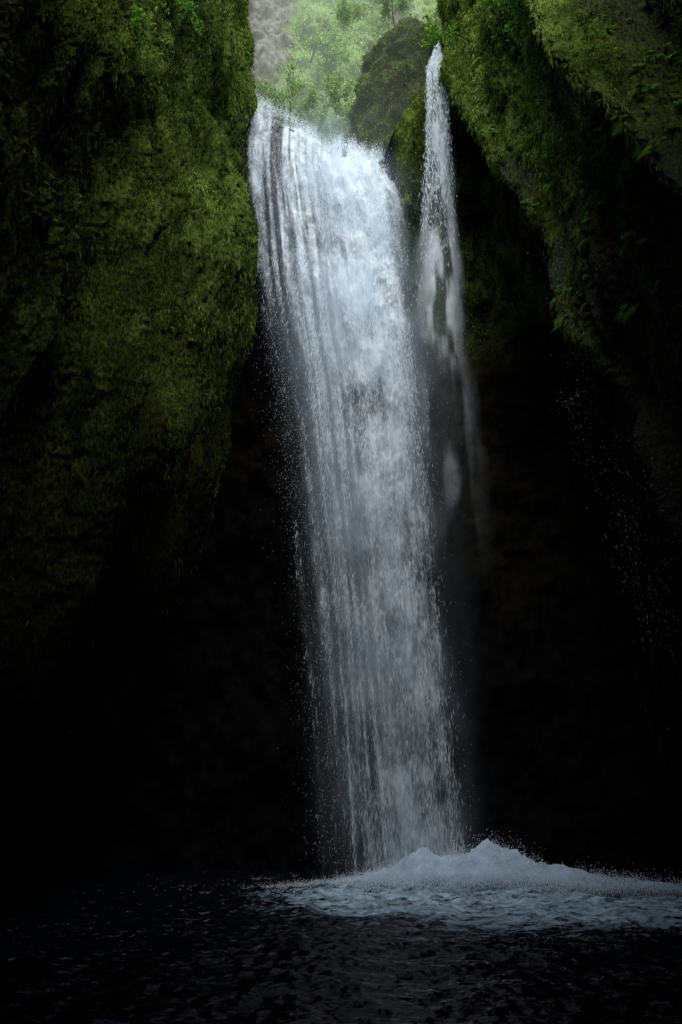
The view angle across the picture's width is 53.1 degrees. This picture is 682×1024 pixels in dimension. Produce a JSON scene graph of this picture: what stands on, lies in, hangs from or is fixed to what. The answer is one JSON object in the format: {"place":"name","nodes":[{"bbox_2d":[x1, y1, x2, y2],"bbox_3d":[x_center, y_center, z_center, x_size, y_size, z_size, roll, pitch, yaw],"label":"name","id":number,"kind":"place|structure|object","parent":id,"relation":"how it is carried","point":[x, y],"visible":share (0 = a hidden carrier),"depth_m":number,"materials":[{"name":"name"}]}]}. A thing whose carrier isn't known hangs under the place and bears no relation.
{"place":"outdoors","nodes":[
{"label":"outdoors","id":0,"kind":"place"},
{"bbox_2d":[0,0,258,893],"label":"mossy cliff","id":1,"kind":"structure","parent":0,"point":[47,812],"depth_m":16.64,"materials":[{"name":"green plant"}]},
{"bbox_2d":[0,0,262,801],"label":"hanging moss","id":2,"kind":"object","parent":1,"relation":"attached to","point":[62,92],"visible":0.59,"depth_m":17.27,"materials":[{"name":"green plant"}]},
{"bbox_2d":[128,4,155,48],"bbox_3d":[-5.318,-12.607,17.953,0.689,0.649,1.401,14,-28,-29],"label":"vine maple shrub","id":3,"kind":"object","parent":1,"relation":"on","point":[137,18],"visible":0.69,"depth_m":17.64,"materials":[{"name":"green plant"}]},
{"bbox_2d":[132,0,169,40],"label":"vine maple shrub","id":4,"kind":"object","parent":1,"relation":"on","point":[162,4],"visible":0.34,"depth_m":19.40,"materials":[{"name":"green plant"}]},
{"bbox_2d":[55,0,255,341],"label":"fern mass","id":5,"kind":"object","parent":1,"relation":"on","point":[190,339],"visible":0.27,"depth_m":21.48,"materials":[{"name":"green plant"}]},
{"bbox_2d":[169,0,209,37],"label":"vine maple shrub","id":6,"kind":"object","parent":1,"relation":"on","point":[189,9],"visible":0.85,"depth_m":22.30,"materials":[{"name":"green plant"}]},
{"bbox_2d":[243,85,480,883],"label":"waterfall","id":7,"kind":"structure","parent":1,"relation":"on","point":[356,183],"depth_m":25.52,"materials":[{"name":"liquid"}]},
{"bbox_2d":[0,869,681,1023],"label":"pool water surface","id":8,"kind":"object","parent":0,"point":[220,946],"visible":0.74,"depth_m":9.26,"materials":[{"name":"black liquid"}]},
{"bbox_2d":[148,828,681,901],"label":"splash foam","id":9,"kind":"object","parent":8,"relation":"on","point":[486,859],"visible":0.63,"depth_m":17.03,"materials":[{"name":"white liquid"}]},
{"bbox_2d":[247,0,443,151],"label":"gorge hillside","id":10,"kind":"structure","parent":0,"point":[269,19],"depth_m":57.90,"materials":[{"name":"green plant"}]},
{"bbox_2d":[254,59,322,127],"bbox_3d":[-3.439,-24.788,40.180,4.211,4.438,3.680,-13,-27,27],"label":"maple tree","id":11,"kind":"object","parent":10,"relation":"on","point":[265,88],"visible":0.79,"depth_m":39.93,"materials":[{"name":"green plant"}]},
{"bbox_2d":[307,66,358,154],"bbox_3d":[-0.458,-23.186,39.395,3.032,2.915,4.540,0,-24,0],"label":"maple tree","id":12,"kind":"object","parent":10,"relation":"on","point":[321,117],"visible":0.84,"depth_m":38.85,"materials":[{"name":"green plant"}]},
{"bbox_2d":[304,0,373,97],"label":"maple tree","id":13,"kind":"object","parent":10,"relation":"on","point":[326,43],"visible":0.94,"depth_m":44.28,"materials":[{"name":"green plant"}]},
{"bbox_2d":[271,0,418,155],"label":"hillside foliage","id":14,"kind":"object","parent":10,"relation":"on","point":[327,10],"visible":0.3,"depth_m":57.62,"materials":[{"name":"green plant"}]},
{"bbox_2d":[378,0,412,25],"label":"maple tree","id":15,"kind":"object","parent":10,"relation":"on","point":[399,4],"visible":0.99,"depth_m":43.46,"materials":[{"name":"green plant"}]},
{"bbox_2d":[434,0,681,882],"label":"mossy cliff","id":16,"kind":"structure","parent":0,"point":[658,671],"depth_m":17.61,"materials":[{"name":"green plant"}]},
{"bbox_2d":[335,17,496,225],"bbox_3d":[4.222,-22.787,39.296,10.754,21.000,5.638,0,-24,0],"label":"mossy rock outcrop","id":17,"kind":"object","parent":16,"relation":"on","point":[393,110],"visible":0.31,"depth_m":37.80,"materials":[{"name":"green stone"}]},
{"bbox_2d":[342,14,496,221],"bbox_3d":[4.252,-22.713,39.211,10.951,21.571,5.936,0,-24,0],"label":"outcrop moss","id":18,"kind":"object","parent":17,"relation":"on","point":[398,66],"visible":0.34,"depth_m":38.11,"materials":[{"name":"green plant"}]},
{"bbox_2d":[416,40,458,318],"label":"side waterfall","id":19,"kind":"structure","parent":16,"relation":"attached to","point":[434,251],"depth_m":30.14,"materials":[{"name":"white liquid"}]},
{"bbox_2d":[418,10,468,50],"bbox_3d":[4.412,-20.253,28.676,2.212,1.016,1.706,0,-24,0],"label":"vine maple shrub","id":20,"kind":"object","parent":16,"relation":"on","point":[437,35],"visible":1,"depth_m":28.76,"materials":[{"name":"green plant"}]},
{"bbox_2d":[476,0,530,45],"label":"vine maple shrub","id":21,"kind":"object","parent":16,"relation":"on","point":[523,32],"visible":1,"depth_m":23.47,"materials":[{"name":"green plant"}]},
{"bbox_2d":[431,0,681,757],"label":"hanging moss","id":22,"kind":"object","parent":16,"relation":"attached to","point":[483,13],"visible":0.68,"depth_m":18.53,"materials":[{"name":"green plant"}]},
{"bbox_2d":[434,0,681,329],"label":"fern mass","id":23,"kind":"object","parent":16,"relation":"on","point":[639,89],"visible":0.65,"depth_m":16.20,"materials":[{"name":"green plant"}]},
{"bbox_2d":[526,183,680,771],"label":"cliff drips","id":24,"kind":"object","parent":16,"relation":"attached to","point":[621,510],"visible":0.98,"depth_m":14.19,"materials":[{"name":"white liquid"}]},
{"label":"ground","id":25,"kind":"structure","parent":0,"visible":0},
{"bbox_2d":[88,60,679,872],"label":"rock wall","id":26,"kind":"structure","parent":25,"relation":"on","point":[548,740],"depth_m":26.30,"materials":[{"name":"black stone"}]},
{"bbox_2d":[394,64,489,347],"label":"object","id":27,"kind":"object","parent":26,"relation":"attached to","point":[463,247],"visible":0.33,"depth_m":31.93,"materials":[{"name":"green plant"}]}
]}

